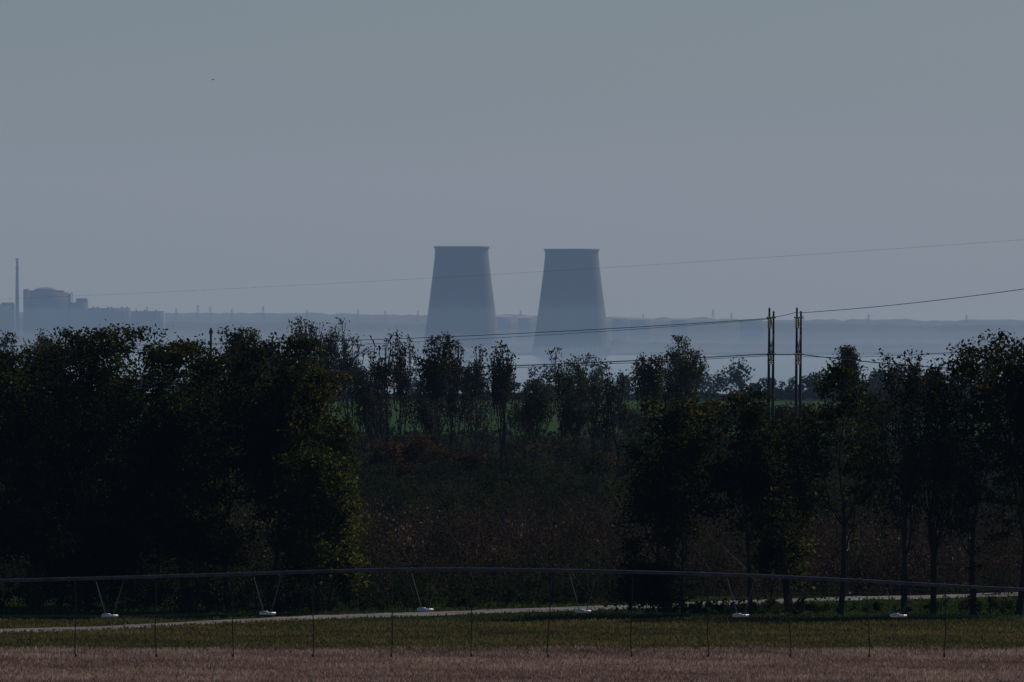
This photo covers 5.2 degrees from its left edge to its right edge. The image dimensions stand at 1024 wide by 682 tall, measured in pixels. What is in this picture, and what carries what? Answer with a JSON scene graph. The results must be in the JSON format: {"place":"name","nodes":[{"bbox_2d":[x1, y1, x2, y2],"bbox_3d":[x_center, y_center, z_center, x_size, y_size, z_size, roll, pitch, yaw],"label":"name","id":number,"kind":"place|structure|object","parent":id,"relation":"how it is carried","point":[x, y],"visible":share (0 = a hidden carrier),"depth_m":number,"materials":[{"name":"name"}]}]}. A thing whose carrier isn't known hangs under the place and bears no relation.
{"place":"outdoors","nodes":[
{"label":"outdoors","id":0,"kind":"place"},
{"bbox_2d":[0,592,1017,632],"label":"dirt road","id":1,"kind":"structure","parent":0,"point":[486,611],"depth_m":535.65,"materials":[{"name":"soil"}]},
{"bbox_2d":[0,645,1023,681],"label":"stubble field","id":2,"kind":"structure","parent":0,"point":[688,663],"depth_m":454.01,"materials":[{"name":"plant"}]},
{"bbox_2d":[0,618,1023,650],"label":"grass field","id":3,"kind":"structure","parent":0,"point":[269,632],"depth_m":498.38,"materials":[{"name":"plant"}]},
{"bbox_2d":[0,343,1023,681],"bbox_3d":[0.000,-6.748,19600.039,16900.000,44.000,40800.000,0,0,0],"label":"ground","id":4,"kind":"structure","parent":0,"point":[554,425],"depth_m":757.38,"materials":[{"name":"plant"}]},
{"bbox_2d":[0,306,14,335],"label":"deaerator block","id":5,"kind":"structure","parent":4,"relation":"on","point":[7,318],"depth_m":17969.97,"materials":[{"name":"concrete"}]},
{"bbox_2d":[1,302,14,305],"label":"service block","id":6,"kind":"structure","parent":5,"relation":"on","point":[7,303],"depth_m":17979.92,"materials":[{"name":"concrete"}]},
{"bbox_2d":[0,329,20,389],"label":"slender tree","id":7,"kind":"object","parent":4,"relation":"on","point":[8,339],"visible":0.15,"depth_m":1118.86,"materials":[{"name":"green plant"}]},
{"bbox_2d":[15,258,19,334],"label":"ventilation stack","id":8,"kind":"object","parent":4,"relation":"on","point":[17,305],"visible":0.91,"depth_m":17957.59,"materials":[{"name":"concrete"}]},
{"bbox_2d":[23,289,29,335],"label":"stair tower","id":9,"kind":"structure","parent":4,"relation":"on","point":[25,312],"depth_m":17965.94,"materials":[{"name":"concrete"}]},
{"bbox_2d":[20,328,73,407],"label":"slender tree","id":10,"kind":"object","parent":4,"relation":"on","point":[41,341],"visible":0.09,"depth_m":1155.82,"materials":[{"name":"green plant"}]},
{"bbox_2d":[29,292,68,335],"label":"reactor block","id":11,"kind":"structure","parent":4,"relation":"on","point":[48,311],"depth_m":17969.94,"materials":[{"name":"concrete"}]},
{"bbox_2d":[34,287,56,289],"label":"containment dome","id":12,"kind":"structure","parent":11,"relation":"on","point":[45,288],"depth_m":17987.16,"materials":[{"name":"concrete"}]},
{"bbox_2d":[29,290,64,291],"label":"reactor roof step","id":13,"kind":"object","parent":11,"relation":"on","point":[46,290],"visible":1,"depth_m":17973.87,"materials":[{"name":"concrete"}]},
{"bbox_2d":[0,351,99,558],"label":"deciduous tree","id":14,"kind":"object","parent":4,"relation":"on","point":[50,382],"visible":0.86,"depth_m":536.81,"materials":[{"name":"green plant"}]},
{"bbox_2d":[0,335,109,609],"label":"deciduous tree","id":15,"kind":"object","parent":4,"relation":"on","point":[26,498],"visible":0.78,"depth_m":539.73,"materials":[{"name":"green plant"}]},
{"bbox_2d":[68,293,70,329],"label":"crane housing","id":16,"kind":"object","parent":4,"relation":"on","point":[69,297],"visible":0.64,"depth_m":17991.91,"materials":[{"name":"metal"}]},
{"bbox_2d":[69,302,88,334],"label":"auxiliary block","id":17,"kind":"structure","parent":4,"relation":"on","point":[78,315],"depth_m":17969.96,"materials":[{"name":"concrete"}]},
{"bbox_2d":[76,298,87,301],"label":"auxiliary roof","id":18,"kind":"structure","parent":17,"relation":"on","point":[81,299],"depth_m":17979.90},
{"bbox_2d":[0,319,183,610],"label":"deciduous tree","id":19,"kind":"object","parent":4,"relation":"on","point":[91,433],"visible":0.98,"depth_m":537.30,"materials":[{"name":"green plant"}]},
{"bbox_2d":[9,380,175,605],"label":"deciduous tree","id":20,"kind":"object","parent":4,"relation":"on","point":[101,483],"visible":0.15,"depth_m":546.14,"materials":[{"name":"green plant"}]},
{"bbox_2d":[88,308,130,335],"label":"turbine hall","id":21,"kind":"structure","parent":4,"relation":"on","point":[94,323],"depth_m":17974.97,"materials":[{"name":"concrete"}]},
{"bbox_2d":[91,312,160,318],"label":"window strips","id":22,"kind":"object","parent":21,"relation":"on","point":[127,315],"depth_m":17974.27,"materials":[{"name":"glass"}]},
{"bbox_2d":[46,323,244,608],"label":"deciduous tree","id":23,"kind":"object","parent":4,"relation":"on","point":[123,348],"visible":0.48,"depth_m":539.66,"materials":[{"name":"green plant"}]},
{"bbox_2d":[131,311,164,341],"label":"turbine hall extension","id":24,"kind":"object","parent":4,"relation":"on","point":[150,322],"visible":0.5,"depth_m":18014.98,"materials":[{"name":"concrete"}]},
{"bbox_2d":[73,333,238,611],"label":"deciduous tree","id":25,"kind":"object","parent":4,"relation":"on","point":[189,469],"visible":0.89,"depth_m":538.36,"materials":[{"name":"green plant"}]},
{"bbox_2d":[0,482,327,609],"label":"tree row undergrowth","id":26,"kind":"object","parent":4,"relation":"on","point":[114,591],"visible":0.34,"depth_m":544.46,"materials":[{"name":"green plant"}]},
{"bbox_2d":[111,382,276,605],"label":"deciduous tree","id":27,"kind":"object","parent":4,"relation":"on","point":[219,503],"visible":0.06,"depth_m":548.84,"materials":[{"name":"green plant"}]},
{"bbox_2d":[209,328,212,410],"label":"utility pole","id":28,"kind":"object","parent":4,"relation":"on","point":[210,331],"visible":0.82,"depth_m":959.93,"materials":[{"name":"concrete"}]},
{"bbox_2d":[136,343,286,608],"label":"deciduous tree","id":29,"kind":"object","parent":4,"relation":"on","point":[213,366],"visible":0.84,"depth_m":541.10,"materials":[{"name":"green plant"}]},
{"bbox_2d":[216,324,270,427],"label":"slender tree","id":30,"kind":"object","parent":4,"relation":"on","point":[232,336],"visible":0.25,"depth_m":1019.94,"materials":[{"name":"green plant"}]},
{"bbox_2d":[225,327,273,403],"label":"slender tree","id":31,"kind":"object","parent":4,"relation":"on","point":[249,346],"visible":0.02,"depth_m":1050.81,"materials":[{"name":"green plant"}]},
{"bbox_2d":[250,339,292,393],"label":"slender tree","id":32,"kind":"object","parent":4,"relation":"on","point":[272,361],"visible":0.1,"depth_m":1083.58,"materials":[{"name":"green plant"}]},
{"bbox_2d":[212,327,367,610],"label":"deciduous tree","id":33,"kind":"object","parent":4,"relation":"on","point":[294,394],"visible":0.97,"depth_m":539.07,"materials":[{"name":"green plant"}]},
{"bbox_2d":[229,359,375,608],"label":"deciduous tree","id":34,"kind":"object","parent":4,"relation":"on","point":[322,379],"visible":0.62,"depth_m":542.56,"materials":[{"name":"green plant"}]},
{"bbox_2d":[286,316,329,377],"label":"slender tree","id":35,"kind":"object","parent":4,"relation":"on","point":[299,332],"visible":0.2,"depth_m":1118.12,"materials":[{"name":"green plant"}]},
{"bbox_2d":[256,494,367,612],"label":"young tree","id":36,"kind":"object","parent":4,"relation":"on","point":[319,553],"visible":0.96,"depth_m":533.84,"materials":[{"name":"green plant"}]},
{"bbox_2d":[263,441,387,612],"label":"young tree","id":37,"kind":"object","parent":4,"relation":"on","point":[317,472],"visible":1,"depth_m":534.67,"materials":[{"name":"green plant"}]},
{"bbox_2d":[307,317,356,421],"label":"slender tree","id":38,"kind":"object","parent":4,"relation":"on","point":[331,350],"visible":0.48,"depth_m":1155.58,"materials":[{"name":"green plant"}]},
{"bbox_2d":[306,521,370,610],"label":"young tree","id":39,"kind":"object","parent":4,"relation":"on","point":[341,577],"visible":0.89,"depth_m":538.24,"materials":[{"name":"green plant"}]},
{"bbox_2d":[329,333,369,444],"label":"slender tree","id":40,"kind":"object","parent":4,"relation":"on","point":[345,365],"visible":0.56,"depth_m":1195.04,"materials":[{"name":"green plant"}]},
{"bbox_2d":[344,368,384,465],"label":"slender tree","id":41,"kind":"object","parent":4,"relation":"on","point":[364,388],"visible":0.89,"depth_m":991.08,"materials":[{"name":"green plant"}]},
{"bbox_2d":[354,387,393,446],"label":"slender tree","id":42,"kind":"object","parent":4,"relation":"on","point":[371,436],"visible":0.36,"depth_m":1020.11,"materials":[{"name":"green plant"}]},
{"bbox_2d":[359,329,407,478],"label":"slender tree","id":43,"kind":"object","parent":4,"relation":"on","point":[379,376],"visible":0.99,"depth_m":963.64,"materials":[{"name":"green plant"}]},
{"bbox_2d":[362,436,411,481],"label":"autumn tree","id":44,"kind":"object","parent":4,"relation":"on","point":[380,454],"visible":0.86,"depth_m":960.30,"materials":[{"name":"brown plant"}]},
{"bbox_2d":[386,334,418,457],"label":"slender tree","id":45,"kind":"object","parent":4,"relation":"on","point":[404,383],"visible":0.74,"depth_m":990.96,"materials":[{"name":"green plant"}]},
{"bbox_2d":[394,386,430,438],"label":"slender tree","id":46,"kind":"object","parent":4,"relation":"on","point":[415,403],"visible":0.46,"depth_m":1083.99,"materials":[{"name":"green plant"}]},
{"bbox_2d":[397,431,434,480],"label":"autumn tree","id":47,"kind":"object","parent":4,"relation":"on","point":[417,446],"visible":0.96,"depth_m":964.12,"materials":[{"name":"brown plant"}]},
{"bbox_2d":[413,396,455,444],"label":"slender tree","id":48,"kind":"object","parent":4,"relation":"on","point":[427,422],"visible":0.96,"depth_m":991.36,"materials":[{"name":"green plant"}]},
{"bbox_2d":[406,331,464,448],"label":"slender tree","id":49,"kind":"object","parent":4,"relation":"on","point":[435,384],"visible":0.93,"depth_m":1019.67,"materials":[{"name":"green plant"}]},
{"bbox_2d":[190,529,714,613],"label":"shrub thicket","id":50,"kind":"object","parent":4,"relation":"on","point":[487,586],"visible":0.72,"depth_m":549.52,"materials":[{"name":"green plant"}]},
{"bbox_2d":[440,337,465,456],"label":"slender tree","id":51,"kind":"object","parent":4,"relation":"on","point":[457,380],"visible":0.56,"depth_m":1051.02,"materials":[{"name":"green plant"}]},
{"bbox_2d":[443,379,476,445],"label":"slender tree","id":52,"kind":"object","parent":4,"relation":"on","point":[460,413],"visible":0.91,"depth_m":1050.87,"materials":[{"name":"green plant"}]},
{"bbox_2d":[418,246,505,353],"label":"cooling tower","id":53,"kind":"structure","parent":4,"relation":"on","point":[462,306],"depth_m":14665.42,"materials":[{"name":"concrete"}]},
{"bbox_2d":[448,449,492,478],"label":"autumn tree","id":54,"kind":"object","parent":4,"relation":"on","point":[462,459],"visible":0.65,"depth_m":971.99,"materials":[{"name":"brown plant"}]},
{"bbox_2d":[458,344,491,451],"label":"slender tree","id":55,"kind":"object","parent":4,"relation":"on","point":[468,377],"visible":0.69,"depth_m":1118.71,"materials":[{"name":"green plant"}]},
{"bbox_2d":[466,388,496,448],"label":"slender tree","id":56,"kind":"object","parent":4,"relation":"on","point":[480,418],"visible":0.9,"depth_m":1083.95,"materials":[{"name":"green plant"}]},
{"bbox_2d":[483,340,519,479],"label":"slender tree","id":57,"kind":"object","parent":4,"relation":"on","point":[500,390],"visible":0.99,"depth_m":963.75,"materials":[{"name":"green plant"}]},
{"bbox_2d":[484,351,520,476],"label":"slender tree","id":58,"kind":"object","parent":4,"relation":"on","point":[514,390],"visible":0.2,"depth_m":991.35,"materials":[{"name":"green plant"}]},
{"bbox_2d":[496,315,511,342],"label":"industrial shed","id":59,"kind":"structure","parent":4,"relation":"on","point":[504,324],"depth_m":18586.00,"materials":[{"name":"concrete"}]},
{"bbox_2d":[7,356,1005,399],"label":"distant treeline","id":60,"kind":"object","parent":4,"relation":"on","point":[788,392],"visible":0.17,"depth_m":1973.38,"materials":[{"name":"green plant"}]},
{"bbox_2d":[0,240,1022,376],"bbox_3d":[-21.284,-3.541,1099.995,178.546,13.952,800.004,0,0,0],"label":"power lines","id":61,"kind":"object","parent":4,"relation":"on","point":[613,330],"visible":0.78,"depth_m":1013.17,"materials":[{"name":"metal"}]},
{"bbox_2d":[0,471,1023,594],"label":"shrub thicket","id":62,"kind":"object","parent":4,"relation":"on","point":[514,548],"visible":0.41,"depth_m":592.55,"materials":[{"name":"brown plant"}]},
{"bbox_2d":[0,595,1023,620],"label":"grass verge","id":63,"kind":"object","parent":4,"relation":"on","point":[217,613],"depth_m":535.23,"materials":[{"name":"plant"}]},
{"bbox_2d":[0,568,1023,656],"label":"irrigation machine","id":64,"kind":"object","parent":4,"relation":"on","point":[708,574],"visible":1,"depth_m":435.97,"materials":[{"name":"metal"}]},
{"bbox_2d":[0,333,1023,352],"bbox_3d":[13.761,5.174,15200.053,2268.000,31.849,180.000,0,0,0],"label":"lakeshore woodland","id":65,"kind":"object","parent":4,"relation":"on","point":[620,346],"visible":0.33,"depth_m":15157.20,"materials":[{"name":"plant"}]},
{"bbox_2d":[19,317,1023,342],"bbox_3d":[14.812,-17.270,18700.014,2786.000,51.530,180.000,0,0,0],"label":"lakeshore woodland","id":66,"kind":"object","parent":4,"relation":"on","point":[728,332],"visible":0.3,"depth_m":18652.17,"materials":[{"name":"plant"}]},
{"bbox_2d":[517,316,531,342],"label":"industrial shed","id":67,"kind":"structure","parent":4,"relation":"on","point":[524,324],"depth_m":18586.01,"materials":[{"name":"concrete"}]},
{"bbox_2d":[506,387,547,458],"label":"slender tree","id":68,"kind":"object","parent":4,"relation":"on","point":[513,424],"visible":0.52,"depth_m":1118.84,"materials":[{"name":"green plant"}]},
{"bbox_2d":[510,374,562,471],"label":"slender tree","id":69,"kind":"object","parent":4,"relation":"on","point":[535,409],"visible":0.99,"depth_m":1020.20,"materials":[{"name":"green plant"}]},
{"bbox_2d":[542,347,581,466],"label":"slender tree","id":70,"kind":"object","parent":4,"relation":"on","point":[566,385],"visible":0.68,"depth_m":1051.19,"materials":[{"name":"green plant"}]},
{"bbox_2d":[103,424,1023,479],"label":"undergrowth","id":71,"kind":"object","parent":4,"relation":"on","point":[563,450],"visible":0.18,"depth_m":1007.90,"materials":[{"name":"green plant"}]},
{"bbox_2d":[550,390,589,461],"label":"slender tree","id":72,"kind":"object","parent":4,"relation":"on","point":[570,416],"visible":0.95,"depth_m":1020.20,"materials":[{"name":"green plant"}]},
{"bbox_2d":[528,249,615,353],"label":"cooling tower","id":73,"kind":"structure","parent":4,"relation":"on","point":[571,298],"depth_m":14665.25,"materials":[{"name":"concrete"}]},
{"bbox_2d":[550,352,594,461],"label":"slender tree","id":74,"kind":"object","parent":4,"relation":"on","point":[580,386],"visible":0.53,"depth_m":1083.25,"materials":[{"name":"green plant"}]},
{"bbox_2d":[574,366,609,452],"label":"slender tree","id":75,"kind":"object","parent":4,"relation":"on","point":[594,390],"visible":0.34,"depth_m":1118.38,"materials":[{"name":"green plant"}]},
{"bbox_2d":[575,394,624,479],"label":"slender tree","id":76,"kind":"object","parent":4,"relation":"on","point":[607,430],"visible":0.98,"depth_m":963.78,"materials":[{"name":"green plant"}]},
{"bbox_2d":[593,369,635,479],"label":"slender tree","id":77,"kind":"object","parent":4,"relation":"on","point":[613,397],"visible":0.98,"depth_m":964.33,"materials":[{"name":"green plant"}]},
{"bbox_2d":[611,317,626,339],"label":"industrial shed","id":78,"kind":"structure","parent":4,"relation":"on","point":[619,323],"depth_m":18586.00,"materials":[{"name":"concrete"}]},
{"bbox_2d":[600,405,653,444],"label":"slender tree","id":79,"kind":"object","parent":4,"relation":"on","point":[632,416],"visible":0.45,"depth_m":1195.24,"materials":[{"name":"green plant"}]},
{"bbox_2d":[630,318,649,342],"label":"industrial shed","id":80,"kind":"structure","parent":4,"relation":"on","point":[638,333],"depth_m":18586.01,"materials":[{"name":"metal"}]},
{"bbox_2d":[626,351,669,454],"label":"slender tree","id":81,"kind":"object","parent":4,"relation":"on","point":[652,381],"visible":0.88,"depth_m":1051.22,"materials":[{"name":"green plant"}]},
{"bbox_2d":[602,550,696,615],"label":"bush","id":82,"kind":"object","parent":4,"relation":"on","point":[654,590],"visible":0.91,"depth_m":529.24,"materials":[{"name":"green plant"}]},
{"bbox_2d":[610,391,727,615],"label":"deciduous tree","id":83,"kind":"object","parent":4,"relation":"on","point":[677,464],"visible":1,"depth_m":531.38,"materials":[{"name":"green plant"}]},
{"bbox_2d":[617,444,720,612],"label":"deciduous tree","id":84,"kind":"object","parent":4,"relation":"on","point":[683,538],"visible":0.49,"depth_m":536.28,"materials":[{"name":"green plant"}]},
{"bbox_2d":[671,318,687,342],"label":"industrial shed","id":85,"kind":"structure","parent":4,"relation":"on","point":[680,330],"depth_m":18586.01,"materials":[{"name":"metal"}]},
{"bbox_2d":[655,346,707,418],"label":"deciduous tree","id":86,"kind":"object","parent":4,"relation":"on","point":[679,383],"visible":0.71,"depth_m":1020.26,"materials":[{"name":"green plant"}]},
{"bbox_2d":[662,333,706,402],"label":"slender tree","id":87,"kind":"object","parent":4,"relation":"on","point":[676,352],"visible":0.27,"depth_m":1195.45,"materials":[{"name":"green plant"}]},
{"bbox_2d":[691,381,799,613],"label":"deciduous tree","id":88,"kind":"object","parent":4,"relation":"on","point":[758,456],"visible":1,"depth_m":533.31,"materials":[{"name":"green plant"}]},
{"bbox_2d":[739,319,762,342],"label":"industrial shed","id":89,"kind":"structure","parent":4,"relation":"on","point":[750,331],"depth_m":18586.01,"materials":[{"name":"metal"}]},
{"bbox_2d":[766,308,775,433],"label":"power line pylon","id":90,"kind":"object","parent":4,"relation":"on","point":[770,356],"visible":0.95,"depth_m":1000.16,"materials":[{"name":"metal"}]},
{"bbox_2d":[743,399,811,437],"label":"slender tree","id":91,"kind":"object","parent":4,"relation":"on","point":[780,412],"visible":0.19,"depth_m":1020.07,"materials":[{"name":"green plant"}]},
{"bbox_2d":[725,408,833,611],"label":"deciduous tree","id":92,"kind":"object","parent":4,"relation":"on","point":[787,520],"visible":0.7,"depth_m":537.35,"materials":[{"name":"green plant"}]},
{"bbox_2d":[736,522,825,599],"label":"young tree","id":93,"kind":"object","parent":4,"relation":"on","point":[763,557],"visible":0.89,"depth_m":539.96,"materials":[{"name":"green plant"}]},
{"bbox_2d":[794,308,802,460],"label":"power line pylon","id":94,"kind":"object","parent":4,"relation":"on","point":[798,348],"visible":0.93,"depth_m":999.53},
{"bbox_2d":[596,561,1023,615],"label":"tree row undergrowth","id":95,"kind":"object","parent":4,"relation":"on","point":[772,604],"visible":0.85,"depth_m":535.23,"materials":[{"name":"green plant"}]},
{"bbox_2d":[789,397,859,451],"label":"slender tree","id":96,"kind":"object","parent":4,"relation":"on","point":[814,409],"visible":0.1,"depth_m":1050.59,"materials":[{"name":"green plant"}]},
{"bbox_2d":[768,357,924,615],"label":"deciduous tree","id":97,"kind":"object","parent":4,"relation":"on","point":[821,465],"visible":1,"depth_m":531.51,"materials":[{"name":"green plant"}]},
{"bbox_2d":[832,344,863,447],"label":"slender tree","id":98,"kind":"object","parent":4,"relation":"on","point":[846,351],"visible":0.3,"depth_m":1083.77,"materials":[{"name":"green plant"}]},
{"bbox_2d":[852,345,942,614],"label":"deciduous tree","id":99,"kind":"object","parent":4,"relation":"on","point":[911,391],"visible":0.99,"depth_m":529.30,"materials":[{"name":"green plant"}]},
{"bbox_2d":[894,373,959,434],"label":"slender tree","id":100,"kind":"object","parent":4,"relation":"on","point":[925,390],"visible":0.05,"depth_m":1155.85,"materials":[{"name":"green plant"}]},
{"bbox_2d":[890,356,983,614],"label":"deciduous tree","id":101,"kind":"object","parent":4,"relation":"on","point":[934,539],"visible":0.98,"depth_m":533.21,"materials":[{"name":"green plant"}]},
{"bbox_2d":[914,339,1023,615],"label":"deciduous tree","id":102,"kind":"object","parent":4,"relation":"on","point":[950,473],"visible":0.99,"depth_m":531.03,"materials":[{"name":"green plant"}]},
{"bbox_2d":[946,328,1023,614],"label":"deciduous tree","id":103,"kind":"object","parent":4,"relation":"on","point":[1012,426],"visible":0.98,"depth_m":533.65,"materials":[{"name":"green plant"}]},
{"bbox_2d":[974,345,1023,529],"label":"deciduous tree","id":104,"kind":"object","parent":4,"relation":"on","point":[1019,488],"visible":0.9,"depth_m":535.72,"materials":[{"name":"green plant"}]},
{"bbox_2d":[0,0,1023,320],"label":"sky","id":105,"kind":"structure","parent":0,"point":[339,143],"materials":[{"name":"grey"}]},
{"bbox_2d":[14,355,1022,393],"bbox_3d":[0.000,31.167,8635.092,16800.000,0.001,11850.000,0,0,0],"label":"lake","id":106,"kind":"structure","parent":0,"point":[784,368],"depth_m":11774.38,"materials":[{"name":"grey liquid"}]},
{"bbox_2d":[19,312,1023,325],"bbox_3d":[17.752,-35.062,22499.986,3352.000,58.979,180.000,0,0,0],"label":"distant hills","id":107,"kind":"structure","parent":0,"point":[311,317],"depth_m":22468.53,"materials":[{"name":"grey"}]}
]}

